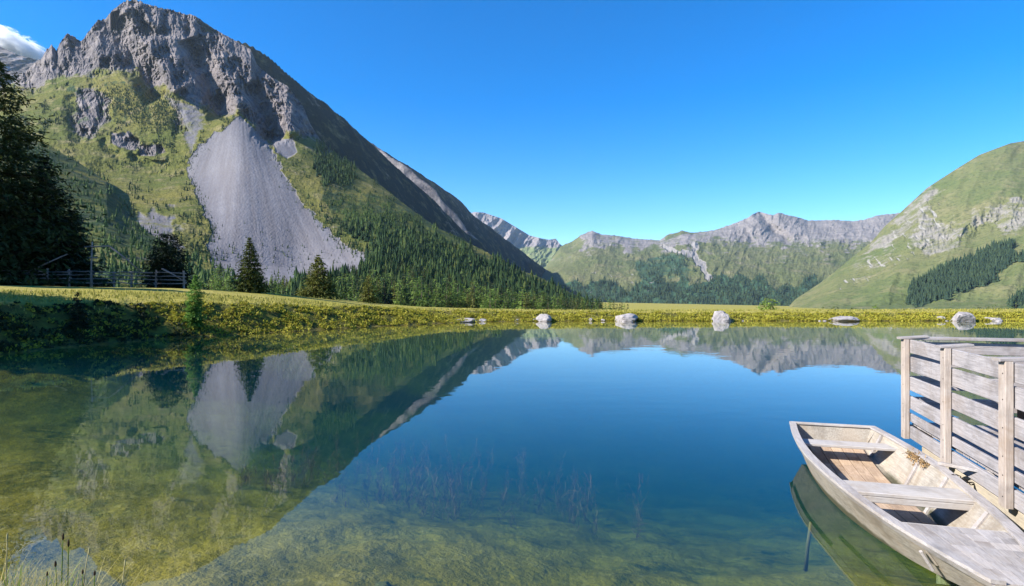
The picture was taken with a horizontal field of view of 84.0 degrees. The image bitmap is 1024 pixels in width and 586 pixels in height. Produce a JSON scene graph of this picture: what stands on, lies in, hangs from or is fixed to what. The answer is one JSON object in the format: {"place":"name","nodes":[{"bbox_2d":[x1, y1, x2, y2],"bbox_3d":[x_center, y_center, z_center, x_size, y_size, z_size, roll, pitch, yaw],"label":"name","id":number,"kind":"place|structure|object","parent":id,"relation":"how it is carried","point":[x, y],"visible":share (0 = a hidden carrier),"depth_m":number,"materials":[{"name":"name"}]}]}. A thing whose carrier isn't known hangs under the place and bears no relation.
{"place":"outdoors","nodes":[
{"label":"outdoors","id":0,"kind":"place"},
{"bbox_2d":[0,47,37,83],"bbox_3d":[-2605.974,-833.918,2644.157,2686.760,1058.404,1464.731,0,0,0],"label":"mountain","id":1,"kind":"structure","parent":0,"point":[15,63],"depth_m":2568.11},
{"bbox_2d":[0,126,193,287],"bbox_3d":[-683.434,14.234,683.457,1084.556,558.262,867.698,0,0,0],"label":"hill","id":2,"kind":"structure","parent":0,"point":[111,204],"depth_m":583.88,"materials":[{"name":"green plant"}]},
{"bbox_2d":[0,127,198,287],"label":"forest","id":3,"kind":"object","parent":2,"relation":"on","point":[120,266],"visible":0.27,"depth_m":484.84,"materials":[{"name":"green plant"}]},
{"bbox_2d":[0,0,595,309],"bbox_3d":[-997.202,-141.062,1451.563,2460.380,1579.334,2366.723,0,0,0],"label":"mountain","id":4,"kind":"structure","parent":0,"point":[197,70],"depth_m":1056.72,"materials":[{"name":"grey stone"}]},
{"bbox_2d":[128,234,366,300],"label":"forest","id":5,"kind":"object","parent":4,"relation":"on","point":[202,275],"visible":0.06,"depth_m":386.50,"materials":[{"name":"green plant"}]},
{"bbox_2d":[0,80,499,259],"bbox_3d":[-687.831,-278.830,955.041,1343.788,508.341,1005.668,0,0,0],"label":"shrub cover","id":6,"kind":"object","parent":4,"relation":"on","point":[199,215],"visible":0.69,"depth_m":1032.62,"materials":[{"name":"green plant"}]},
{"bbox_2d":[149,142,365,287],"bbox_3d":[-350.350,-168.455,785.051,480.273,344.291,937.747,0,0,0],"label":"shrub cover","id":7,"kind":"object","parent":4,"relation":"on","point":[211,257],"visible":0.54,"depth_m":635.20,"materials":[{"name":"green plant"}]},
{"bbox_2d":[288,139,601,309],"bbox_3d":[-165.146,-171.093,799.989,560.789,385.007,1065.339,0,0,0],"label":"forest","id":8,"kind":"object","parent":4,"relation":"on","point":[453,267],"visible":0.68,"depth_m":628.99,"materials":[{"name":"green plant"}]},
{"bbox_2d":[187,20,545,276],"bbox_3d":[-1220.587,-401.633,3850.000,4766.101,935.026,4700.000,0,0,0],"label":"mountain","id":9,"kind":"structure","parent":0,"point":[432,202],"depth_m":2355.84,"materials":[{"name":"grey stone"}]},
{"bbox_2d":[0,285,1023,585],"bbox_3d":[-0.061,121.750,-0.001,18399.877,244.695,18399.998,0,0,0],"label":"ground","id":10,"kind":"structure","parent":0,"point":[144,481],"depth_m":14.09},
{"bbox_2d":[5,533,27,585],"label":"grass stalk","id":11,"kind":"object","parent":10,"relation":"on","point":[6,559],"depth_m":3.60,"materials":[{"name":"green plant"}]},
{"bbox_2d":[1,555,35,585],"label":"grass clump","id":12,"kind":"object","parent":10,"relation":"on","point":[15,574],"visible":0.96,"depth_m":3.56,"materials":[{"name":"green plant"}]},
{"bbox_2d":[0,157,110,286],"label":"stone pine","id":13,"kind":"object","parent":10,"relation":"on","point":[71,227],"visible":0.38,"depth_m":43.44,"materials":[{"name":"green plant"}]},
{"bbox_2d":[0,60,121,285],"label":"stone pine","id":14,"kind":"object","parent":10,"relation":"on","point":[16,136],"visible":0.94,"depth_m":41.84,"materials":[{"name":"green plant"}]},
{"bbox_2d":[0,545,145,585],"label":"shore grass","id":15,"kind":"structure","parent":10,"relation":"on","point":[21,582],"depth_m":3.54,"materials":[{"name":"green plant"}]},
{"bbox_2d":[43,210,116,286],"bbox_3d":[-34.956,-3.393,45.127,5.964,6.404,5.603,0,0,-36],"label":"stone pine","id":16,"kind":"object","parent":10,"relation":"on","point":[79,228],"visible":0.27,"depth_m":44.89,"materials":[{"name":"green plant"}]},
{"bbox_2d":[65,292,95,328],"bbox_3d":[-18.080,0.768,23.712,1.290,1.655,1.133,0,0,0],"label":"young spruce","id":17,"kind":"object","parent":10,"relation":"on","point":[79,314],"visible":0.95,"depth_m":23.63,"materials":[{"name":"plant"}]},
{"bbox_2d":[83,547,89,585],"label":"grass stalk","id":18,"kind":"object","parent":10,"relation":"on","point":[86,565],"depth_m":3.65,"materials":[{"name":"plant"}]},
{"bbox_2d":[0,268,185,288],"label":"wooden fence","id":19,"kind":"object","parent":10,"relation":"on","point":[132,279],"visible":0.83,"depth_m":41.69,"materials":[{"name":"grey wood"}]},
{"bbox_2d":[23,254,67,274],"bbox_3d":[-33.542,-2.049,40.889,2.768,1.612,0.120,0,0,-12],"label":"leaning pole","id":20,"kind":"object","parent":19,"relation":"on","point":[44,264],"visible":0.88,"depth_m":40.88,"materials":[{"name":"grey wood"}]},
{"bbox_2d":[84,242,109,286],"bbox_3d":[-29.996,-1.951,41.155,1.815,3.518,0.210,0,0,0],"label":"pole frame","id":21,"kind":"object","parent":10,"relation":"on","point":[91,247],"visible":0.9,"depth_m":41.15,"materials":[{"name":"grey wood"}]},
{"bbox_2d":[110,246,139,270],"bbox_3d":[-28.537,-2.555,41.907,1.991,1.842,0.116,0,0,-19],"label":"leaning pole","id":22,"kind":"object","parent":21,"relation":"attached to","point":[124,257],"visible":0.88,"depth_m":41.85,"materials":[{"name":"grey wood"}]},
{"bbox_2d":[0,299,205,352],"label":"shaded shrub cover","id":23,"kind":"object","parent":10,"relation":"on","point":[79,334],"visible":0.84,"depth_m":23.54,"materials":[{"name":"plant"}]},
{"bbox_2d":[136,276,145,287],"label":"spruce tree","id":24,"kind":"object","parent":10,"relation":"on","point":[140,286],"visible":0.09,"depth_m":117.95,"materials":[{"name":"green plant"}]},
{"bbox_2d":[133,233,199,288],"bbox_3d":[-26.387,-2.370,43.513,4.319,4.453,4.233,0,0,0],"label":"stone pine","id":25,"kind":"object","parent":10,"relation":"on","point":[164,259],"visible":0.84,"depth_m":42.87,"materials":[{"name":"green plant"}]},
{"bbox_2d":[161,268,186,282],"bbox_3d":[-25.003,-1.288,42.108,1.667,1.131,0.118,0,0,-23],"label":"leaning pole","id":26,"kind":"object","parent":10,"relation":"on","point":[172,274],"visible":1,"depth_m":41.99,"materials":[{"name":"grey wood"}]},
{"bbox_2d":[182,275,207,328],"bbox_3d":[-15.535,0.511,27.922,1.189,2.805,1.127,0,0,0],"label":"young larch","id":27,"kind":"object","parent":10,"relation":"on","point":[195,318],"visible":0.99,"depth_m":27.81,"materials":[{"name":"green plant"}]},
{"bbox_2d":[207,280,220,289],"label":"larch tree","id":28,"kind":"object","parent":10,"relation":"on","point":[214,284],"visible":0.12,"depth_m":134.38,"materials":[{"name":"green plant"}]},
{"bbox_2d":[210,271,219,289],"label":"larch tree","id":29,"kind":"object","parent":10,"relation":"on","point":[213,281],"visible":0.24,"depth_m":315.16,"materials":[{"name":"green plant"}]},
{"bbox_2d":[216,266,224,287],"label":"spruce tree","id":30,"kind":"object","parent":10,"relation":"on","point":[219,274],"visible":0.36,"depth_m":341.29,"materials":[{"name":"green plant"}]},
{"bbox_2d":[215,269,231,289],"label":"larch tree","id":31,"kind":"object","parent":10,"relation":"on","point":[223,279],"visible":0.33,"depth_m":322.22,"materials":[{"name":"green plant"}]},
{"bbox_2d":[225,268,232,288],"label":"larch tree","id":32,"kind":"object","parent":10,"relation":"on","point":[229,278],"visible":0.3,"depth_m":334.43,"materials":[{"name":"green plant"}]},
{"bbox_2d":[228,237,273,292],"bbox_3d":[-20.692,-2.140,44.917,3.323,4.580,3.626,0,0,0],"label":"spruce tree","id":33,"kind":"object","parent":10,"relation":"on","point":[250,280],"visible":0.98,"depth_m":44.69,"materials":[{"name":"green plant"}]},
{"bbox_2d":[290,255,345,299],"bbox_3d":[-18.414,-1.493,54.095,5.608,4.375,4.851,0,0,0],"label":"spruce tree","id":34,"kind":"object","parent":10,"relation":"on","point":[319,287],"visible":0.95,"depth_m":53.59,"materials":[{"name":"green plant"}]},
{"bbox_2d":[345,275,358,299],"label":"larch tree","id":35,"kind":"object","parent":10,"relation":"on","point":[351,287],"visible":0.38,"depth_m":296.58,"materials":[{"name":"green plant"}]},
{"bbox_2d":[354,278,362,301],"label":"spruce tree","id":36,"kind":"object","parent":10,"relation":"on","point":[357,289],"visible":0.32,"depth_m":288.95,"materials":[{"name":"green plant"}]},
{"bbox_2d":[357,275,383,303],"bbox_3d":[-14.922,-0.323,60.027,3.183,3.153,2.948,0,0,0],"label":"spruce tree","id":37,"kind":"object","parent":10,"relation":"on","point":[367,296],"visible":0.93,"depth_m":59.79,"materials":[{"name":"green plant"}]},
{"bbox_2d":[372,275,383,303],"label":"larch tree","id":38,"kind":"object","parent":10,"relation":"on","point":[376,288],"visible":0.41,"depth_m":300.95,"materials":[{"name":"green plant"}]},
{"bbox_2d":[376,274,384,303],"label":"spruce tree","id":39,"kind":"object","parent":10,"relation":"on","point":[380,288],"visible":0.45,"depth_m":303.60,"materials":[{"name":"green plant"}]},
{"bbox_2d":[375,581,391,585],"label":"stone","id":40,"kind":"object","parent":10,"relation":"on","point":[384,583],"visible":1,"depth_m":5.28,"materials":[{"name":"grey stone"}]},
{"bbox_2d":[381,275,388,303],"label":"spruce tree","id":41,"kind":"object","parent":10,"relation":"on","point":[384,293],"visible":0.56,"depth_m":307.34,"materials":[{"name":"green plant"}]},
{"bbox_2d":[389,281,396,304],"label":"spruce tree","id":42,"kind":"object","parent":10,"relation":"on","point":[393,290],"visible":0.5,"depth_m":318.07,"materials":[{"name":"green plant"}]},
{"bbox_2d":[387,272,398,297],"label":"larch tree","id":43,"kind":"object","parent":10,"relation":"on","point":[391,284],"visible":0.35,"depth_m":328.73,"materials":[{"name":"green plant"}]},
{"bbox_2d":[391,283,403,304],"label":"larch tree","id":44,"kind":"object","parent":10,"relation":"on","point":[397,301],"visible":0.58,"depth_m":297.61,"materials":[{"name":"green plant"}]},
{"bbox_2d":[395,282,405,305],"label":"larch tree","id":45,"kind":"object","parent":10,"relation":"on","point":[403,301],"visible":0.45,"depth_m":315.92,"materials":[{"name":"green plant"}]},
{"bbox_2d":[401,269,406,283],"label":"spruce tree","id":46,"kind":"object","parent":10,"relation":"on","point":[403,275],"visible":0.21,"depth_m":363.06,"materials":[{"name":"green plant"}]},
{"bbox_2d":[406,278,420,305],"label":"larch tree","id":47,"kind":"object","parent":10,"relation":"on","point":[413,297],"visible":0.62,"depth_m":313.30,"materials":[{"name":"green plant"}]},
{"bbox_2d":[414,276,429,306],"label":"larch tree","id":48,"kind":"object","parent":10,"relation":"on","point":[421,301],"visible":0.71,"depth_m":286.91,"materials":[{"name":"green plant"}]},
{"bbox_2d":[421,266,427,285],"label":"spruce tree","id":49,"kind":"object","parent":10,"relation":"on","point":[423,274],"visible":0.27,"depth_m":406.10,"materials":[{"name":"green plant"}]},
{"bbox_2d":[422,283,428,304],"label":"larch tree","id":50,"kind":"object","parent":10,"relation":"on","point":[424,303],"visible":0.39,"depth_m":295.68,"materials":[{"name":"green plant"}]},
{"bbox_2d":[422,288,433,306],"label":"larch tree","id":51,"kind":"object","parent":10,"relation":"on","point":[428,303],"visible":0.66,"depth_m":286.99,"materials":[{"name":"green plant"}]},
{"bbox_2d":[429,277,433,296],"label":"spruce tree","id":52,"kind":"object","parent":10,"relation":"on","point":[431,280],"visible":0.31,"depth_m":350.30,"materials":[{"name":"green plant"}]},
{"bbox_2d":[429,286,442,306],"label":"larch tree","id":53,"kind":"object","parent":10,"relation":"on","point":[435,301],"visible":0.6,"depth_m":300.31,"materials":[{"name":"green plant"}]},
{"bbox_2d":[430,283,441,305],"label":"larch tree","id":54,"kind":"object","parent":10,"relation":"on","point":[438,294],"visible":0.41,"depth_m":310.47,"materials":[{"name":"green plant"}]},
{"bbox_2d":[236,427,648,540],"bbox_3d":[-1.009,3.937,11.130,7.308,2.488,4.930,0,0,0],"label":"pondweed","id":55,"kind":"object","parent":10,"relation":"on","point":[397,484],"visible":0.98,"depth_m":10.57,"materials":[{"name":"green plant"}]},
{"bbox_2d":[441,277,454,307],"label":"larch tree","id":56,"kind":"object","parent":10,"relation":"on","point":[445,304],"visible":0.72,"depth_m":304.36,"materials":[{"name":"green plant"}]},
{"bbox_2d":[445,287,454,307],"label":"spruce tree","id":57,"kind":"object","parent":10,"relation":"on","point":[450,299],"visible":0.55,"depth_m":306.36,"materials":[{"name":"green plant"}]},
{"bbox_2d":[447,282,456,307],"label":"larch tree","id":58,"kind":"object","parent":10,"relation":"on","point":[455,304],"visible":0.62,"depth_m":307.62,"materials":[{"name":"green plant"}]},
{"bbox_2d":[450,280,467,307],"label":"larch tree","id":59,"kind":"object","parent":10,"relation":"on","point":[461,302],"visible":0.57,"depth_m":315.47,"materials":[{"name":"green plant"}]},
{"bbox_2d":[456,289,463,307],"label":"larch tree","id":60,"kind":"object","parent":10,"relation":"on","point":[460,300],"visible":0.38,"depth_m":321.62,"materials":[{"name":"green plant"}]},
{"bbox_2d":[457,318,476,321],"bbox_3d":[-3.655,2.013,41.528,2.210,0.392,2.102,0,0,0],"label":"boulder","id":61,"kind":"object","parent":10,"relation":"on","point":[468,320],"visible":0.48,"depth_m":40.96,"materials":[{"name":"stone"}]},
{"bbox_2d":[466,282,476,307],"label":"spruce tree","id":62,"kind":"object","parent":10,"relation":"on","point":[472,305],"visible":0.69,"depth_m":306.09,"materials":[{"name":"green plant"}]},
{"bbox_2d":[466,281,482,307],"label":"larch tree","id":63,"kind":"object","parent":10,"relation":"on","point":[477,305],"visible":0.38,"depth_m":312.06,"materials":[{"name":"green plant"}]},
{"bbox_2d":[474,283,480,307],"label":"larch tree","id":64,"kind":"object","parent":10,"relation":"on","point":[477,298],"visible":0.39,"depth_m":316.08,"materials":[{"name":"green plant"}]},
{"bbox_2d":[479,287,488,307],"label":"larch tree","id":65,"kind":"object","parent":10,"relation":"on","point":[482,303],"visible":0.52,"depth_m":301.61,"materials":[{"name":"green plant"}]},
{"bbox_2d":[483,289,495,308],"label":"larch tree","id":66,"kind":"object","parent":10,"relation":"on","point":[489,299],"visible":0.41,"depth_m":286.74,"materials":[{"name":"green plant"}]},
{"bbox_2d":[485,290,493,308],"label":"larch tree","id":67,"kind":"object","parent":10,"relation":"on","point":[489,301],"visible":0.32,"depth_m":304.84,"materials":[{"name":"green plant"}]},
{"bbox_2d":[489,288,502,308],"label":"larch tree","id":68,"kind":"object","parent":10,"relation":"on","point":[495,299],"visible":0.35,"depth_m":293.76,"materials":[{"name":"green plant"}]},
{"bbox_2d":[498,285,507,306],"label":"spruce tree","id":69,"kind":"object","parent":10,"relation":"on","point":[502,295],"visible":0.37,"depth_m":315.38,"materials":[{"name":"green plant"}]},
{"bbox_2d":[502,294,507,308],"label":"larch tree","id":70,"kind":"object","parent":10,"relation":"on","point":[504,303],"visible":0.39,"depth_m":302.29,"materials":[{"name":"green plant"}]},
{"bbox_2d":[501,291,515,308],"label":"larch tree","id":71,"kind":"object","parent":10,"relation":"on","point":[508,304],"visible":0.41,"depth_m":303.42,"materials":[{"name":"green plant"}]},
{"bbox_2d":[0,300,1023,353],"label":"shrub cover","id":72,"kind":"object","parent":10,"relation":"on","point":[652,316],"visible":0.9,"depth_m":38.01,"materials":[{"name":"green plant"}]},
{"bbox_2d":[0,288,1023,317],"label":"grass","id":73,"kind":"structure","parent":10,"relation":"on","point":[43,295],"depth_m":34.98,"materials":[{"name":"green plant"}]},
{"bbox_2d":[510,292,518,308],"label":"larch tree","id":74,"kind":"object","parent":10,"relation":"on","point":[514,302],"visible":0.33,"depth_m":292.82,"materials":[{"name":"green plant"}]},
{"bbox_2d":[510,288,519,308],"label":"spruce tree","id":75,"kind":"object","parent":10,"relation":"on","point":[514,298],"visible":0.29,"depth_m":342.03,"materials":[{"name":"green plant"}]},
{"bbox_2d":[513,287,534,308],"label":"larch tree","id":76,"kind":"object","parent":10,"relation":"on","point":[520,302],"visible":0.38,"depth_m":286.52,"materials":[{"name":"green plant"}]},
{"bbox_2d":[521,293,531,308],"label":"spruce tree","id":77,"kind":"object","parent":10,"relation":"on","point":[526,304],"visible":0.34,"depth_m":284.93,"materials":[{"name":"green plant"}]},
{"bbox_2d":[530,290,536,308],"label":"spruce tree","id":78,"kind":"object","parent":10,"relation":"on","point":[532,302],"visible":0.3,"depth_m":285.93,"materials":[{"name":"green plant"}]},
{"bbox_2d":[535,294,540,309],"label":"larch tree","id":79,"kind":"object","parent":10,"relation":"on","point":[536,304],"visible":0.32,"depth_m":323.31,"materials":[{"name":"green plant"}]},
{"bbox_2d":[539,291,546,309],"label":"larch tree","id":80,"kind":"object","parent":10,"relation":"on","point":[542,300],"visible":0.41,"depth_m":339.54,"materials":[{"name":"green plant"}]},
{"bbox_2d":[536,314,551,321],"bbox_3d":[2.336,1.954,42.200,1.187,0.835,1.252,0,0,0],"label":"boulder","id":81,"kind":"object","parent":10,"relation":"on","point":[543,318],"visible":0.78,"depth_m":41.86,"materials":[{"name":"stone"}]},
{"bbox_2d":[548,296,556,308],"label":"larch tree","id":82,"kind":"object","parent":10,"relation":"on","point":[553,305],"visible":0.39,"depth_m":322.68,"materials":[{"name":"green plant"}]},
{"bbox_2d":[559,294,565,309],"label":"larch tree","id":83,"kind":"object","parent":10,"relation":"on","point":[562,306],"visible":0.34,"depth_m":319.88,"materials":[{"name":"green plant"}]},
{"bbox_2d":[576,298,584,309],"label":"larch tree","id":84,"kind":"object","parent":10,"relation":"on","point":[581,304],"visible":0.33,"depth_m":347.09,"materials":[{"name":"green plant"}]},
{"bbox_2d":[615,313,637,321],"bbox_3d":[8.607,1.937,42.606,1.751,0.861,1.954,0,0,0],"label":"boulder","id":85,"kind":"object","parent":10,"relation":"on","point":[629,317],"visible":0.68,"depth_m":41.88,"materials":[{"name":"stone"}]},
{"bbox_2d":[711,311,730,320],"bbox_3d":[15.577,1.867,42.650,1.366,1.111,1.454,0,0,0],"label":"boulder","id":86,"kind":"object","parent":10,"relation":"on","point":[720,316],"visible":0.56,"depth_m":42.18,"materials":[{"name":"stone"}]},
{"bbox_2d":[756,298,779,309],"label":"broadleaf tree","id":87,"kind":"object","parent":10,"relation":"on","point":[768,306],"visible":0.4,"depth_m":69.93,"materials":[{"name":"green plant"}]},
{"bbox_2d":[828,316,858,320],"bbox_3d":[24.864,2.031,42.729,2.081,0.604,1.755,0,0,0],"label":"boulder","id":88,"kind":"object","parent":10,"relation":"on","point":[844,318],"visible":0.72,"depth_m":42.14,"materials":[{"name":"stone"}]},
{"bbox_2d":[950,312,975,320],"bbox_3d":[33.759,1.939,42.930,1.727,1.074,1.618,0,0,17],"label":"boulder","id":89,"kind":"object","parent":10,"relation":"on","point":[963,316],"visible":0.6,"depth_m":42.29,"materials":[{"name":"stone"}]},
{"bbox_2d":[984,317,1002,320],"bbox_3d":[36.214,2.079,42.831,0.825,0.519,1.235,0,0,-26],"label":"boulder","id":90,"kind":"object","parent":10,"relation":"on","point":[995,319],"visible":0.52,"depth_m":42.50,"materials":[{"name":"stone"}]},
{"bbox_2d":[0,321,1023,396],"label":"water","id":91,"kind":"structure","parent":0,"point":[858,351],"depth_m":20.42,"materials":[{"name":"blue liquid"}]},
{"bbox_2d":[48,533,81,585],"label":"reed","id":92,"kind":"object","parent":91,"relation":"in","point":[62,562],"visible":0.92,"depth_m":3.75,"materials":[{"name":"green plant"}]},
{"bbox_2d":[65,539,82,585],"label":"reed","id":93,"kind":"object","parent":91,"relation":"in","point":[68,543],"visible":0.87,"depth_m":3.70,"materials":[{"name":"plant"}]},
{"bbox_2d":[803,522,811,571],"bbox_3d":[3.043,2.611,5.854,0.039,0.591,0.238,0,0,16],"label":"stake","id":94,"kind":"object","parent":91,"relation":"in","point":[806,559],"visible":1,"depth_m":5.84,"materials":[{"name":"grey wood"}]},
{"bbox_2d":[789,421,1023,585],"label":"rowing boat","id":95,"kind":"object","parent":91,"relation":"on","point":[937,519],"visible":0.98,"depth_m":4.99,"materials":[{"name":"grey wood"}]},
{"bbox_2d":[902,448,930,467],"bbox_3d":[4.314,1.756,6.058,0.130,0.177,0.469,0,0,11],"label":"dry moss","id":96,"kind":"object","parent":95,"relation":"on","point":[916,457],"visible":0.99,"depth_m":6.06,"materials":[{"name":"beige plant"}]},
{"bbox_2d":[938,461,996,475],"bbox_3d":[4.388,1.688,5.463,0.050,0.065,0.524,0,0,-24],"label":"mooring board","id":97,"kind":"object","parent":95,"relation":"on","point":[962,467],"visible":0.65,"depth_m":5.51,"materials":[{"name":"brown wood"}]},
{"bbox_2d":[897,335,1023,585],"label":"jetty","id":98,"kind":"object","parent":91,"relation":"in","point":[995,446],"visible":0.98,"depth_m":5.73,"materials":[{"name":"grey wood"}]},
{"bbox_2d":[951,474,997,484],"bbox_3d":[4.553,1.805,5.553,0.856,0.182,0.035,0,0,-24],"label":"mooring chain","id":99,"kind":"object","parent":98,"relation":"attached to","point":[966,479],"visible":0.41,"depth_m":5.46,"materials":[{"name":"grey metal"}]},
{"bbox_2d":[0,0,1023,244],"label":"sky","id":100,"kind":"structure","parent":0,"point":[563,121],"materials":[{"name":"blue"}]},
{"bbox_2d":[471,212,562,267],"bbox_3d":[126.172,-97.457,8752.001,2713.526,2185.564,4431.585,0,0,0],"label":"mountain","id":101,"kind":"structure","parent":0,"point":[540,251],"depth_m":8004.63,"materials":[{"name":"grey stone"}]},
{"bbox_2d":[541,212,898,305],"bbox_3d":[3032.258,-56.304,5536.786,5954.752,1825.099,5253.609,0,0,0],"label":"mountain","id":102,"kind":"structure","parent":0,"point":[777,250],"depth_m":4554.35,"materials":[{"name":"stone"}]},
{"bbox_2d":[556,250,820,305],"bbox_3d":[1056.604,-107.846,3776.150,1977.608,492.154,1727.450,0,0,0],"label":"forest","id":103,"kind":"object","parent":102,"relation":"on","point":[701,299],"visible":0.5,"depth_m":3425.01,"materials":[{"name":"green plant"}]},
{"bbox_2d":[789,141,1023,309],"bbox_3d":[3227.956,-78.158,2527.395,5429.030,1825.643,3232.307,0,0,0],"label":"mountain","id":104,"kind":"structure","parent":0,"point":[972,205],"depth_m":2092.45,"materials":[{"name":"green plant"}]},
{"bbox_2d":[905,237,1023,308],"bbox_3d":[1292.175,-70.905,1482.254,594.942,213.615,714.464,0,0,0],"label":"forest","id":105,"kind":"object","parent":104,"relation":"on","point":[979,268],"visible":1,"depth_m":1605.13,"materials":[{"name":"green plant"}]},
{"bbox_2d":[1017,410,1023,419],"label":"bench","id":106,"kind":"object","parent":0,"point":[1020,414],"depth_m":6.21,"materials":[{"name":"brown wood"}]}
]}

